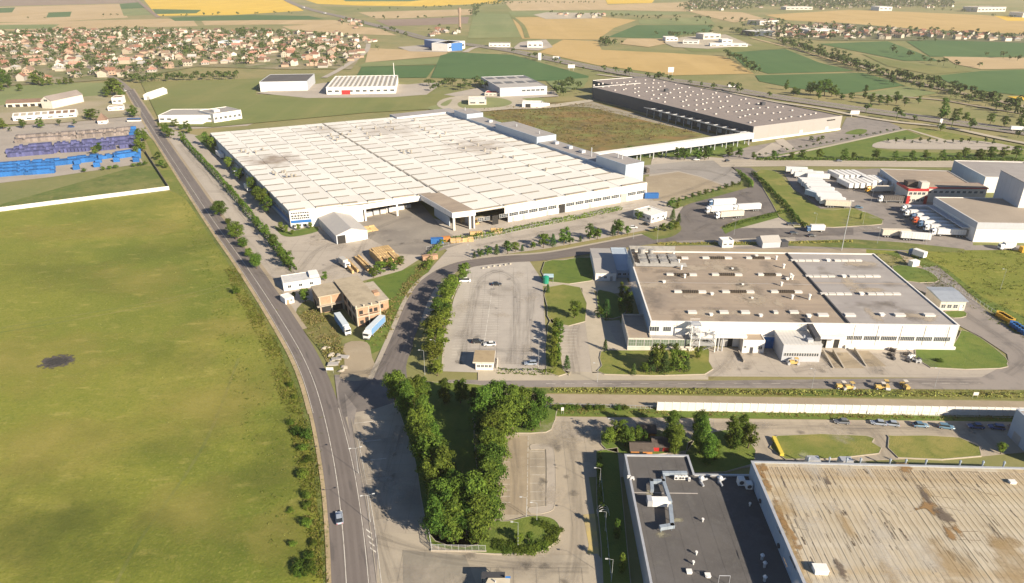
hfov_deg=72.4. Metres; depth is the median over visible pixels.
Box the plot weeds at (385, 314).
[300,260,431,365]
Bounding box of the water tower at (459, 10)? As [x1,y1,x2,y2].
[458,8,460,26]
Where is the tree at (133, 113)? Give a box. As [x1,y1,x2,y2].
[128,107,136,116]
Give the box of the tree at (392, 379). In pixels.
[380,369,405,404]
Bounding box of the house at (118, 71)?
[116,68,129,76]
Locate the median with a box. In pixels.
[408,33,1023,131]
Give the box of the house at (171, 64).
[163,61,173,67]
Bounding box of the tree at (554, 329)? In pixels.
[551,326,560,336]
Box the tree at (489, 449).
[475,441,508,482]
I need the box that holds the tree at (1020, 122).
[1016,114,1023,126]
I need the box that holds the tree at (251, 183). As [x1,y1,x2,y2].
[245,176,255,189]
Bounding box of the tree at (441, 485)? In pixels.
[428,476,454,513]
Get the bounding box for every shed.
[12,109,77,120]
[318,211,367,243]
[422,253,437,260]
[468,96,485,104]
[522,100,541,106]
[756,235,788,247]
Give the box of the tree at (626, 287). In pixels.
[622,285,629,303]
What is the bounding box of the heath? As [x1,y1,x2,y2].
[480,101,701,150]
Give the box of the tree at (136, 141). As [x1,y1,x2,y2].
[133,137,140,147]
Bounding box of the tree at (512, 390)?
[497,384,527,427]
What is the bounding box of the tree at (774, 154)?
[771,150,779,157]
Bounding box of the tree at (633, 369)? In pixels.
[630,363,636,374]
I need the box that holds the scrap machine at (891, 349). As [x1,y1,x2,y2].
[889,347,897,352]
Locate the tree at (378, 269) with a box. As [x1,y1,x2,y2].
[373,261,385,273]
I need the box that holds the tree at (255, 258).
[248,252,262,268]
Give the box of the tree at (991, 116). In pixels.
[987,113,996,123]
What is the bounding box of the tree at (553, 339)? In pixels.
[550,336,558,345]
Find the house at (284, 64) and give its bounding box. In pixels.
[281,62,288,66]
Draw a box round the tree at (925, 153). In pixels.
[923,149,930,157]
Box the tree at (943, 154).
[939,149,946,157]
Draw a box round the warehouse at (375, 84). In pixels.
[326,63,397,94]
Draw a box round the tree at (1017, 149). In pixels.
[1011,145,1023,157]
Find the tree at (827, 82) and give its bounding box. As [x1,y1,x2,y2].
[820,79,832,95]
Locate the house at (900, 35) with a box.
[896,33,904,37]
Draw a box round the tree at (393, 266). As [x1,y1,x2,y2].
[390,260,397,270]
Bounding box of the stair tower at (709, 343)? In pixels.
[688,318,723,351]
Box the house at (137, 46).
[134,44,142,50]
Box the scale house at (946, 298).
[925,287,968,310]
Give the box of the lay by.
[165,132,299,273]
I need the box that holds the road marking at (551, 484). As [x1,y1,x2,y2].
[529,444,555,512]
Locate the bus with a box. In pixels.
[127,118,140,121]
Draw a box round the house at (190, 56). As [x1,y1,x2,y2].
[187,53,199,58]
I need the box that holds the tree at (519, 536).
[514,531,523,543]
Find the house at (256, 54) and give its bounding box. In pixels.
[246,50,257,56]
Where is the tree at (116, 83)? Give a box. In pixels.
[110,81,123,92]
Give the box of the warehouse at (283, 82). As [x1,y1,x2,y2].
[259,74,314,91]
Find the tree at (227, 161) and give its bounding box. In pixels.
[223,156,234,169]
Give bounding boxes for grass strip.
[666,239,963,252]
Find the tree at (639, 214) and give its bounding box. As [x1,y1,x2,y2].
[634,210,643,219]
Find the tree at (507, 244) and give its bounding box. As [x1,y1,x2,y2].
[502,240,512,253]
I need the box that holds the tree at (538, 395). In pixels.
[525,387,553,424]
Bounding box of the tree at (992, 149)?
[986,146,998,155]
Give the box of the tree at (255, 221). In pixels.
[252,217,258,226]
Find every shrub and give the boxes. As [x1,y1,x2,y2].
[285,418,294,424]
[285,506,293,512]
[287,540,297,546]
[290,425,301,435]
[290,557,304,573]
[293,570,303,577]
[296,443,309,450]
[296,467,308,478]
[297,559,317,577]
[298,426,311,439]
[299,517,312,527]
[300,455,312,463]
[301,490,312,499]
[301,500,311,508]
[302,550,315,560]
[309,538,316,546]
[490,538,505,550]
[496,544,511,555]
[506,538,518,549]
[512,544,528,555]
[518,541,538,556]
[531,517,541,525]
[534,538,550,552]
[539,520,550,529]
[543,533,559,546]
[545,524,564,535]
[585,403,592,409]
[613,404,621,410]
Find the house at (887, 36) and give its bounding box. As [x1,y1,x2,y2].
[884,34,891,38]
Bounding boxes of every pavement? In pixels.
[368,234,642,378]
[377,206,682,368]
[478,370,707,380]
[547,245,865,260]
[636,423,656,436]
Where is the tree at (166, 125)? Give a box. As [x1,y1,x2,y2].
[161,124,167,132]
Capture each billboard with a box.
[668,67,673,75]
[850,111,859,116]
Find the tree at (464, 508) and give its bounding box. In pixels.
[454,494,475,534]
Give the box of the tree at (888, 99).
[885,95,893,105]
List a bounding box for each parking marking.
[455,297,472,357]
[473,298,489,338]
[561,332,576,357]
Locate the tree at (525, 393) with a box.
[515,385,532,425]
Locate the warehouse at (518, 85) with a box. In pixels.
[481,75,546,96]
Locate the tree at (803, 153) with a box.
[798,150,807,157]
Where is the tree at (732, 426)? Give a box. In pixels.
[723,416,742,446]
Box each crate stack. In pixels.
[3,170,8,176]
[11,170,17,175]
[44,168,50,173]
[72,164,79,169]
[73,159,80,164]
[93,162,99,166]
[113,157,119,161]
[132,157,139,161]
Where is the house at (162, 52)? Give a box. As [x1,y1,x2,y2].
[160,50,170,56]
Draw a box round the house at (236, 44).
[231,43,243,47]
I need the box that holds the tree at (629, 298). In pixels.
[624,291,633,311]
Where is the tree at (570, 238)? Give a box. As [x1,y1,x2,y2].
[567,235,574,242]
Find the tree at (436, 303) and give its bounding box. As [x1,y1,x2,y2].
[427,297,451,313]
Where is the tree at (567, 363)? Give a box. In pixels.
[563,355,569,370]
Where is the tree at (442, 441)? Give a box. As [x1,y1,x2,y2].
[436,435,451,458]
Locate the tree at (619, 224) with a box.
[612,219,623,234]
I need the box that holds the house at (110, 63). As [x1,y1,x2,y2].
[106,60,118,65]
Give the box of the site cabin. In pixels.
[908,259,919,266]
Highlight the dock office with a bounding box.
[738,334,764,362]
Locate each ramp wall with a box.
[822,349,833,367]
[832,349,844,367]
[854,347,866,365]
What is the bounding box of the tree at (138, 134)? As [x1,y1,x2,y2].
[133,131,145,140]
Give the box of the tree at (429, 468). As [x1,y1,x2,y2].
[419,453,451,497]
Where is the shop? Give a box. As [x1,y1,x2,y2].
[485,90,498,95]
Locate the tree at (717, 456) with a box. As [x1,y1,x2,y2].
[713,439,721,459]
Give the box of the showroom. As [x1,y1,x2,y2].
[432,40,464,50]
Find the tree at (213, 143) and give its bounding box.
[207,137,216,150]
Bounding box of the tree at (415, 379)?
[402,374,427,407]
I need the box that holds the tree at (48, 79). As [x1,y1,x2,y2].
[46,77,53,83]
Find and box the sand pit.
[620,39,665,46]
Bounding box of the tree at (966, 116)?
[961,112,970,120]
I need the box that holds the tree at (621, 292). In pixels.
[619,281,623,297]
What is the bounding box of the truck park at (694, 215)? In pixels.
[676,171,775,229]
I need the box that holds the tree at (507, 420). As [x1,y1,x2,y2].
[493,397,520,439]
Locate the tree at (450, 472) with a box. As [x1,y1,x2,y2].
[437,468,457,480]
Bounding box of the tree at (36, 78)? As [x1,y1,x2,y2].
[31,74,40,83]
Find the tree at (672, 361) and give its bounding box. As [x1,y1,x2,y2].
[668,349,677,371]
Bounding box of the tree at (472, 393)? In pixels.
[466,387,476,407]
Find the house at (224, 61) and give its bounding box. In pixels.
[220,59,228,63]
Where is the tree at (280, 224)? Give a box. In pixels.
[278,222,283,230]
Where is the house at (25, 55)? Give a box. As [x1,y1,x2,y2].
[23,52,32,57]
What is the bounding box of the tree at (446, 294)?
[435,285,455,306]
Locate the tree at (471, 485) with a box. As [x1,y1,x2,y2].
[453,470,488,514]
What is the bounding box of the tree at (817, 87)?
[811,80,823,92]
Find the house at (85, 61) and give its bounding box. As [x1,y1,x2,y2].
[80,59,88,65]
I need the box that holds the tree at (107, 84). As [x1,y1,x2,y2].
[103,81,113,94]
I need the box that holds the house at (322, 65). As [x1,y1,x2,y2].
[317,63,327,67]
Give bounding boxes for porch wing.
[621,314,694,349]
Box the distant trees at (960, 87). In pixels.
[0,0,1023,156]
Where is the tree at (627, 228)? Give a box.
[624,226,631,234]
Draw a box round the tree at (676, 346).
[672,343,679,349]
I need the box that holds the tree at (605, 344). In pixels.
[602,339,608,350]
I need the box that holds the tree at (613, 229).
[609,224,615,235]
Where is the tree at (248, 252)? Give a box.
[244,248,252,255]
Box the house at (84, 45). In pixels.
[77,43,87,48]
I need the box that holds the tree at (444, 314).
[430,307,454,327]
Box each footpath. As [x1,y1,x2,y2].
[541,278,632,292]
[582,288,625,372]
[771,129,907,157]
[896,250,922,267]
[908,129,948,140]
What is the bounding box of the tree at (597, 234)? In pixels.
[592,228,601,239]
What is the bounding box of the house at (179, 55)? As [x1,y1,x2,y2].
[174,52,182,59]
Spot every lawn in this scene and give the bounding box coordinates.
[396,377,489,545]
[427,516,559,553]
[438,275,462,364]
[440,99,451,105]
[458,97,511,107]
[473,407,556,432]
[542,257,593,282]
[545,284,586,324]
[546,319,568,375]
[596,448,629,582]
[597,290,626,317]
[598,346,712,374]
[601,429,691,453]
[628,140,748,157]
[686,430,755,471]
[756,169,882,226]
[761,130,1023,160]
[770,434,880,458]
[845,129,866,133]
[888,435,980,458]
[893,265,937,281]
[911,128,1023,154]
[916,330,1007,368]
[945,311,966,317]
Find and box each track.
[0,281,237,328]
[0,284,239,332]
[114,358,239,582]
[136,0,159,16]
[510,16,529,37]
[753,38,852,65]
[765,35,1022,106]
[875,94,1022,113]
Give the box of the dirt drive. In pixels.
[339,341,374,380]
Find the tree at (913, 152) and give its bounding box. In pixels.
[909,150,915,157]
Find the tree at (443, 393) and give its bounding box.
[436,377,452,403]
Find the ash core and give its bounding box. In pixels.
[45,358,67,365]
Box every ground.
[0,0,1023,582]
[0,28,371,85]
[296,300,344,369]
[365,260,433,353]
[703,0,950,5]
[753,22,1023,42]
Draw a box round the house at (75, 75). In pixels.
[70,71,82,77]
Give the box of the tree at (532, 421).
[523,400,542,430]
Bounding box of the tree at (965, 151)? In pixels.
[962,147,970,156]
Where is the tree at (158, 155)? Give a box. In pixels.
[153,151,160,159]
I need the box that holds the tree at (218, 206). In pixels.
[210,200,228,215]
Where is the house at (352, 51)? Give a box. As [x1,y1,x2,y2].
[348,50,356,53]
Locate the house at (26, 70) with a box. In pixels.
[22,67,37,74]
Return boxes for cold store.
[993,170,1023,207]
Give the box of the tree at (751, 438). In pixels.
[740,424,760,447]
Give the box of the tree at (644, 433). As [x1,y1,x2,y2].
[635,425,648,440]
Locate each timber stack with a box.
[346,257,358,273]
[354,255,372,270]
[364,225,377,231]
[369,245,400,265]
[450,236,473,242]
[469,230,482,236]
[490,228,501,233]
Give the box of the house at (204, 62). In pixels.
[201,59,209,64]
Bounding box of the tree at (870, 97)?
[867,93,876,103]
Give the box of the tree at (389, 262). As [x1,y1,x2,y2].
[383,257,393,267]
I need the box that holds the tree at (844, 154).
[840,149,848,157]
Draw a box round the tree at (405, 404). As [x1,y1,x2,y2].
[394,379,416,417]
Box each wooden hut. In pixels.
[628,441,653,453]
[650,436,669,450]
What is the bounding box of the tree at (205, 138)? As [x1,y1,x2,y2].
[200,131,211,145]
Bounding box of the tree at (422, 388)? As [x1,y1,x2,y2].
[415,376,431,402]
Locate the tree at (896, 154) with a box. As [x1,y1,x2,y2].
[892,150,898,157]
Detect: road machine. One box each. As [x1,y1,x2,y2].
[786,357,799,364]
[835,380,846,389]
[842,381,855,390]
[874,382,885,389]
[883,379,890,390]
[899,380,910,389]
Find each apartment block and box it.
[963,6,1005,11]
[1009,12,1023,16]
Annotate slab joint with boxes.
[366,413,426,534]
[397,550,582,582]
[460,267,531,363]
[561,422,885,525]
[720,357,906,374]
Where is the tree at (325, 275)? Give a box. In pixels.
[321,271,327,278]
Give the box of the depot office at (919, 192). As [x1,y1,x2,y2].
[894,179,988,203]
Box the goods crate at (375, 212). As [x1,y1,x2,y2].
[373,210,379,214]
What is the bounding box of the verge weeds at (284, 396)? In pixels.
[225,265,328,581]
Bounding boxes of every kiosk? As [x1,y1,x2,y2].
[280,293,293,303]
[542,102,549,106]
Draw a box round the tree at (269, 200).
[259,196,274,212]
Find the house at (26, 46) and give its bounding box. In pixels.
[22,44,30,48]
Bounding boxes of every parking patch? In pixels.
[751,143,781,155]
[775,139,796,150]
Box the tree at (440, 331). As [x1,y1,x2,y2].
[423,328,449,348]
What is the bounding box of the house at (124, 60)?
[118,57,130,63]
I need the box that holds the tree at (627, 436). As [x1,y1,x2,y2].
[617,426,635,445]
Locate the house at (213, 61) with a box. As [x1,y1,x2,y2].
[209,59,217,63]
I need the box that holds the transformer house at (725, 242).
[718,237,733,247]
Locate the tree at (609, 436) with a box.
[600,426,614,443]
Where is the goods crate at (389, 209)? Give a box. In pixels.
[385,206,392,212]
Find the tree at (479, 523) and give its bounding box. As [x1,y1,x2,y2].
[462,492,495,544]
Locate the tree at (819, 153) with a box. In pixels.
[815,149,824,157]
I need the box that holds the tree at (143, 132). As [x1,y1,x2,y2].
[140,130,147,139]
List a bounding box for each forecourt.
[168,123,252,129]
[377,531,602,582]
[399,45,458,51]
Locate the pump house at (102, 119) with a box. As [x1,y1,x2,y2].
[97,113,108,123]
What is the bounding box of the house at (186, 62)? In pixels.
[182,58,192,65]
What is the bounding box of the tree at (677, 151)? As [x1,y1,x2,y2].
[673,147,682,159]
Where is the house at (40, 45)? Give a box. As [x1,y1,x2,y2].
[37,41,46,47]
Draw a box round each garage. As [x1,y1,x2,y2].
[489,42,509,46]
[527,41,542,46]
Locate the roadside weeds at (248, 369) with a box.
[178,187,327,573]
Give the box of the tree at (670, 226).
[666,222,674,229]
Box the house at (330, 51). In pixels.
[326,49,333,54]
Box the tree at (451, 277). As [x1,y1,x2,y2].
[442,274,461,287]
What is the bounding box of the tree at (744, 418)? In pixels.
[738,414,751,444]
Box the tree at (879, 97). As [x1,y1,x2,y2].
[875,95,884,103]
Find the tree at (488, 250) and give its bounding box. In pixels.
[484,245,491,254]
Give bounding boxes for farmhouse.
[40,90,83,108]
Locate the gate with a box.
[763,336,774,347]
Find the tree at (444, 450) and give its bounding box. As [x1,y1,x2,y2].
[427,444,458,482]
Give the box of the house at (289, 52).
[287,49,294,56]
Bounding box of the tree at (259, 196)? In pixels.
[252,188,269,204]
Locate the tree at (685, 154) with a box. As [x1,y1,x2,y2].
[681,147,689,159]
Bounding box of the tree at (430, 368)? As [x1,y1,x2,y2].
[427,360,434,371]
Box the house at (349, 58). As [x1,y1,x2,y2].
[347,56,354,60]
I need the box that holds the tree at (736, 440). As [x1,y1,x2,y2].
[731,427,743,449]
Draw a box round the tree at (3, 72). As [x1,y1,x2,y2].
[0,70,9,83]
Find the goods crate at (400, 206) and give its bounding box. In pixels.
[398,204,403,209]
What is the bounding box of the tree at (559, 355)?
[555,351,561,361]
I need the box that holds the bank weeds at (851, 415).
[554,387,1022,420]
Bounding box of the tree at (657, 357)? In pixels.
[648,342,668,370]
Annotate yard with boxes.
[0,95,140,123]
[0,115,144,182]
[144,129,723,310]
[259,83,442,97]
[403,551,475,582]
[444,88,557,97]
[512,39,552,49]
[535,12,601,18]
[605,320,626,349]
[643,160,740,185]
[645,172,723,200]
[664,34,750,48]
[677,168,972,250]
[705,347,995,377]
[722,117,903,158]
[733,213,794,246]
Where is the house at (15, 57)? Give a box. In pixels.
[11,55,23,59]
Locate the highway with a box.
[284,0,1023,134]
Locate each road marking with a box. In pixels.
[130,98,312,410]
[132,96,346,582]
[339,410,368,582]
[357,434,381,582]
[359,421,387,552]
[468,45,1010,132]
[496,48,997,128]
[529,444,555,512]
[542,288,545,360]
[546,383,701,383]
[583,514,598,554]
[718,162,883,162]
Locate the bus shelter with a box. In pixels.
[543,274,553,283]
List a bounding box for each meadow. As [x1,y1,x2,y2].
[0,165,166,206]
[0,191,322,582]
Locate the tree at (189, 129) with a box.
[185,124,191,133]
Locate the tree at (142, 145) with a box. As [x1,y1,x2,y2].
[137,142,145,151]
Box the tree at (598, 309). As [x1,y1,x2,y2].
[594,306,603,317]
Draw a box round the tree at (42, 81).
[39,78,47,84]
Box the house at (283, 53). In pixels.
[280,50,287,56]
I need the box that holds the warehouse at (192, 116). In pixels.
[158,109,210,123]
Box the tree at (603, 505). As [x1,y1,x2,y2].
[599,502,605,510]
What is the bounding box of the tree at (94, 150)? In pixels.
[90,146,98,153]
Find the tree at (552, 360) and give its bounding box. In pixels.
[548,353,558,366]
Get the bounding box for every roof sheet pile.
[327,361,338,365]
[330,357,340,361]
[338,354,348,358]
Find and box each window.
[499,213,507,217]
[509,212,517,215]
[519,210,527,214]
[529,208,537,212]
[548,205,556,209]
[566,202,574,206]
[575,200,583,204]
[628,339,635,345]
[636,339,643,345]
[644,339,651,345]
[649,326,658,330]
[652,339,660,345]
[661,339,668,345]
[663,327,670,331]
[669,340,676,345]
[677,340,684,345]
[685,340,692,346]
[846,335,861,339]
[863,336,879,340]
[880,336,896,340]
[898,336,914,340]
[915,337,932,340]
[933,337,950,341]
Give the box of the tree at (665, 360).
[658,351,670,374]
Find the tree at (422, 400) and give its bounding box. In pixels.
[414,394,436,425]
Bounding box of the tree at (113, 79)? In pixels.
[107,77,118,93]
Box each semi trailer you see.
[215,150,223,158]
[643,167,649,172]
[785,166,807,172]
[790,169,813,175]
[794,171,816,177]
[797,177,821,182]
[799,178,822,182]
[801,170,823,172]
[801,180,824,187]
[803,181,826,186]
[805,184,829,188]
[805,189,815,197]
[806,173,829,179]
[806,185,830,188]
[810,186,834,189]
[815,191,838,192]
[815,194,841,198]
[816,192,841,194]
[816,195,842,201]
[819,198,845,205]
[820,196,845,198]
[824,199,850,207]
[827,169,842,179]
[834,170,848,177]
[837,177,853,188]
[840,169,854,177]
[843,177,859,187]
[845,169,860,177]
[849,177,864,187]
[851,169,865,174]
[854,177,870,188]
[860,177,876,184]
[861,175,876,182]
[866,175,882,184]
[872,175,887,184]
[880,228,911,237]
[900,231,931,241]
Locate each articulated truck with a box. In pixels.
[334,312,350,335]
[363,314,385,339]
[704,204,733,213]
[707,198,736,205]
[714,209,744,219]
[733,202,761,210]
[865,185,893,192]
[877,195,906,202]
[900,204,931,212]
[903,209,936,216]
[909,213,943,220]
[911,216,946,224]
[916,220,952,227]
[923,223,959,231]
[930,227,966,236]
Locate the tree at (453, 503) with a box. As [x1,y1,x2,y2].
[438,494,467,543]
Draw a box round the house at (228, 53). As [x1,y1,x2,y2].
[222,50,231,57]
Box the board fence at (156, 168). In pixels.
[145,151,169,188]
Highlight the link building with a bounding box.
[610,247,628,277]
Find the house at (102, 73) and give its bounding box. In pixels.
[96,69,108,76]
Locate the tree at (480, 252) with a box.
[477,248,484,256]
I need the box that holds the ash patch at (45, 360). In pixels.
[37,355,74,368]
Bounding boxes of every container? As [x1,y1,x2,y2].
[430,237,443,243]
[442,236,449,241]
[644,192,658,198]
[1018,246,1023,252]
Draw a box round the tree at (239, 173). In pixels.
[232,168,243,180]
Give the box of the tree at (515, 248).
[512,242,518,251]
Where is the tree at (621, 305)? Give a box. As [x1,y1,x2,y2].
[617,298,624,310]
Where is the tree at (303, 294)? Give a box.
[299,288,309,301]
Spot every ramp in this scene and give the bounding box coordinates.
[826,352,845,367]
[836,352,863,367]
[858,351,885,365]
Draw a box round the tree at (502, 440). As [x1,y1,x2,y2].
[494,430,511,460]
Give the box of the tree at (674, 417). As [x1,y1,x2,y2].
[663,410,679,444]
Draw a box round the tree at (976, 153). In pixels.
[973,148,981,157]
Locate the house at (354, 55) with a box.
[352,53,363,57]
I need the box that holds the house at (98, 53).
[91,49,102,54]
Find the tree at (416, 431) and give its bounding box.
[407,422,434,461]
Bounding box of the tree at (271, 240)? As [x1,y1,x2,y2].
[267,234,277,247]
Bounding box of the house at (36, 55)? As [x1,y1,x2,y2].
[32,53,43,56]
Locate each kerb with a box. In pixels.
[351,419,376,580]
[397,381,482,546]
[426,515,560,554]
[472,406,557,433]
[528,443,555,513]
[541,257,593,283]
[544,284,586,325]
[545,318,570,375]
[596,447,630,582]
[597,290,625,318]
[597,346,712,375]
[600,430,693,454]
[685,429,755,473]
[758,169,882,227]
[769,434,881,459]
[887,435,981,459]
[892,265,938,282]
[915,330,1007,369]
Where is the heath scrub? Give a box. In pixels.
[483,103,691,145]
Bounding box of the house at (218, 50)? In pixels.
[215,48,223,52]
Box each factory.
[210,108,646,230]
[623,454,791,582]
[627,246,959,349]
[749,455,1023,582]
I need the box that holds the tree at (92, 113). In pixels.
[86,108,97,120]
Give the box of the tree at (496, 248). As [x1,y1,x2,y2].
[494,244,499,254]
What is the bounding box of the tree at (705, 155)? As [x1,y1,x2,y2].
[702,145,710,158]
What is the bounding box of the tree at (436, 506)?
[417,489,459,539]
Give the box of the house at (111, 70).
[104,66,116,74]
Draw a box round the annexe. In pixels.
[590,248,616,280]
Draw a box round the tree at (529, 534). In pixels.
[525,531,533,544]
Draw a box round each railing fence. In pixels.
[192,150,294,269]
[426,204,633,249]
[431,544,485,551]
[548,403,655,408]
[601,477,611,579]
[806,409,1012,417]
[923,267,1022,327]
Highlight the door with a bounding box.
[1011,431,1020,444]
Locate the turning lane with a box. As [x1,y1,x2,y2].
[345,394,377,582]
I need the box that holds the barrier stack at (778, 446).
[772,436,783,455]
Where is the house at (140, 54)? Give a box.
[135,52,143,56]
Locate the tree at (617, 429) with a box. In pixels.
[609,419,625,442]
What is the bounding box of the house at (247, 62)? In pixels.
[245,56,253,63]
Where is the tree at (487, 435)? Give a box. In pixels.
[471,426,504,469]
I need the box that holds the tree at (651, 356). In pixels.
[645,352,656,373]
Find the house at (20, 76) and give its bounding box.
[15,72,26,80]
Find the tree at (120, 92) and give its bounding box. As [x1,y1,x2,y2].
[116,88,125,94]
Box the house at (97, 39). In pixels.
[93,38,100,43]
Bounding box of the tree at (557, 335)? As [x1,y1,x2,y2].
[554,330,563,342]
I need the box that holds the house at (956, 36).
[952,34,960,38]
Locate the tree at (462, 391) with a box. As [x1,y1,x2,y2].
[452,378,469,402]
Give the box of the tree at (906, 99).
[902,97,909,105]
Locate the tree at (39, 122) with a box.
[35,118,44,127]
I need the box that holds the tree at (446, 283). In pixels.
[437,280,459,297]
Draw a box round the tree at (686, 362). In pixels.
[681,353,690,371]
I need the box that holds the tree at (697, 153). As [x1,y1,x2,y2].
[693,148,701,158]
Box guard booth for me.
[473,350,497,369]
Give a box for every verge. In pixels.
[131,103,326,582]
[141,128,188,199]
[195,135,223,159]
[428,97,545,109]
[550,405,1012,421]
[722,213,778,233]
[884,252,1023,324]
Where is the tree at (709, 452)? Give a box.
[700,433,720,464]
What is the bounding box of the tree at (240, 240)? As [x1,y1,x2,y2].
[237,237,248,246]
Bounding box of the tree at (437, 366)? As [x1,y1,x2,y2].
[431,359,443,375]
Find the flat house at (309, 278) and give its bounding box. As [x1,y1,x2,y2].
[281,269,320,290]
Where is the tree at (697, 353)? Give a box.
[695,347,702,358]
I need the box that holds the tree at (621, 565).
[618,552,627,573]
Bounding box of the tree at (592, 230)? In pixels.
[585,223,596,238]
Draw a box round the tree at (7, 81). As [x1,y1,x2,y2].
[0,75,13,87]
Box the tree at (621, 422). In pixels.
[616,419,628,427]
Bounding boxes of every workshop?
[199,106,241,122]
[773,317,822,361]
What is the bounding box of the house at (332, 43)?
[329,41,336,46]
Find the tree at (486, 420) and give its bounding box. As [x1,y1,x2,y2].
[478,407,507,440]
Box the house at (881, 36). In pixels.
[878,33,884,38]
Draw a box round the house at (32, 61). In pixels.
[29,58,46,64]
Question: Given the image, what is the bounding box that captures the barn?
[143,87,166,99]
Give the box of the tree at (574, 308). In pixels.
[568,300,581,317]
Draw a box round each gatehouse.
[481,572,510,582]
[633,206,666,222]
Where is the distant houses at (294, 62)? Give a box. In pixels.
[0,0,1023,73]
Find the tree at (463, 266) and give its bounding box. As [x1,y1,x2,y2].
[457,262,470,278]
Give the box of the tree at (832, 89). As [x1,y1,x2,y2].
[827,84,837,96]
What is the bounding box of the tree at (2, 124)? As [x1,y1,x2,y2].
[0,118,7,128]
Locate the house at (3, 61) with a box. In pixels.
[0,59,9,65]
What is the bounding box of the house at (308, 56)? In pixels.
[302,53,312,59]
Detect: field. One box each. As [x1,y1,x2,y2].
[0,0,136,5]
[0,4,127,21]
[0,7,14,12]
[0,19,197,29]
[0,24,58,28]
[0,83,105,104]
[46,12,70,17]
[120,2,143,8]
[121,9,150,15]
[141,78,454,126]
[144,0,302,15]
[152,9,199,13]
[169,15,320,20]
[202,20,348,24]
[283,23,394,34]
[307,0,501,5]
[320,6,476,11]
[344,0,417,0]
[357,65,435,77]
[359,9,471,17]
[359,57,438,66]
[365,48,446,61]
[376,17,468,25]
[431,52,588,80]
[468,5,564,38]
[468,13,520,37]
[504,0,688,10]
[509,11,684,15]
[513,17,634,39]
[540,40,753,74]
[547,78,587,92]
[606,0,653,3]
[609,25,711,38]
[639,17,713,23]
[683,42,786,51]
[685,10,761,21]
[732,49,852,73]
[755,73,903,93]
[767,10,1023,33]
[823,41,936,60]
[855,86,935,97]
[863,54,968,73]
[866,249,1023,315]
[907,40,1023,56]
[939,70,1023,94]
[945,57,1023,68]
[996,16,1023,20]
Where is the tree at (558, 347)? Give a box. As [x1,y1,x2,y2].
[555,343,561,351]
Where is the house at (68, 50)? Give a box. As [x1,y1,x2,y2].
[64,47,74,53]
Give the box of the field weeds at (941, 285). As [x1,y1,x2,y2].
[876,250,1023,337]
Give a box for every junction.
[335,375,370,582]
[338,343,412,435]
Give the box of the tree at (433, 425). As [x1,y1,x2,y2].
[424,421,443,439]
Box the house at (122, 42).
[118,41,125,46]
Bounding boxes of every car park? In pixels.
[441,261,545,371]
[495,417,1023,554]
[497,436,530,513]
[559,322,591,371]
[872,139,1023,149]
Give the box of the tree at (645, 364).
[640,362,648,371]
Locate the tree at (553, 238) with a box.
[550,234,556,246]
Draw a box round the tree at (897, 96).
[893,91,902,102]
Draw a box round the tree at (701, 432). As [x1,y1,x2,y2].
[690,414,713,454]
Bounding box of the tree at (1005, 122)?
[1000,116,1010,125]
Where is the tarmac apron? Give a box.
[359,202,464,254]
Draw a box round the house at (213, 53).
[210,52,217,58]
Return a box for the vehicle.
[1006,317,1015,322]
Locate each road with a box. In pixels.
[79,59,131,89]
[126,89,369,582]
[321,44,370,77]
[373,235,652,379]
[437,95,592,110]
[448,266,1023,389]
[463,43,544,51]
[529,394,1023,407]
[551,228,852,259]
[567,101,750,145]
[597,74,1023,143]
[713,159,1023,166]
[732,167,761,188]
[853,223,1019,249]
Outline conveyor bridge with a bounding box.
[594,132,753,160]
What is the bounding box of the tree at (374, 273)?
[368,266,377,277]
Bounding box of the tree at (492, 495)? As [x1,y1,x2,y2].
[481,486,505,529]
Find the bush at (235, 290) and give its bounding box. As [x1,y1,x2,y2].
[231,286,240,293]
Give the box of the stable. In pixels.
[5,98,41,106]
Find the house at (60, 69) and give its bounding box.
[54,65,65,70]
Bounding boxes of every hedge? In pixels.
[181,137,296,271]
[421,254,433,268]
[427,205,621,253]
[497,367,555,375]
[554,387,1023,397]
[597,450,602,508]
[658,240,852,244]
[726,209,787,227]
[737,170,753,186]
[751,170,808,226]
[756,157,1023,160]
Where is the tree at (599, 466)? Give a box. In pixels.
[596,462,603,472]
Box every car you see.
[244,183,250,191]
[335,510,343,524]
[459,277,470,282]
[472,338,483,343]
[483,341,495,346]
[491,281,501,285]
[524,360,537,365]
[833,418,850,424]
[870,419,887,425]
[886,420,899,426]
[911,421,929,427]
[937,422,954,429]
[967,422,985,429]
[987,423,1005,430]
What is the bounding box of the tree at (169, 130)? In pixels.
[163,128,174,138]
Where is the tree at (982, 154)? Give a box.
[978,148,986,157]
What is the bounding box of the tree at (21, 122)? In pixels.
[18,119,25,127]
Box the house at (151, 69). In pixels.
[147,66,156,71]
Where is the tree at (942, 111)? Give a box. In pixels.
[937,98,949,117]
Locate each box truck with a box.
[338,256,349,268]
[805,224,825,231]
[908,248,927,258]
[997,241,1016,249]
[1010,126,1023,130]
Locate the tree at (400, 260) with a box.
[396,256,405,264]
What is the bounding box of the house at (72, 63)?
[68,60,85,67]
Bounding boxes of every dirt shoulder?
[125,91,308,413]
[133,89,306,328]
[297,373,330,582]
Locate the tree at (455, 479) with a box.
[449,472,466,500]
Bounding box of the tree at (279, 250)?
[275,243,283,256]
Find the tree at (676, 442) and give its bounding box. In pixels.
[668,422,684,454]
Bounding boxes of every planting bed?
[275,226,318,236]
[629,220,680,239]
[670,169,753,208]
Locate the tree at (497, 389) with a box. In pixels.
[483,379,510,404]
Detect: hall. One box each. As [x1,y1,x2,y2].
[218,40,242,44]
[424,39,461,50]
[877,169,968,191]
[1007,408,1023,450]

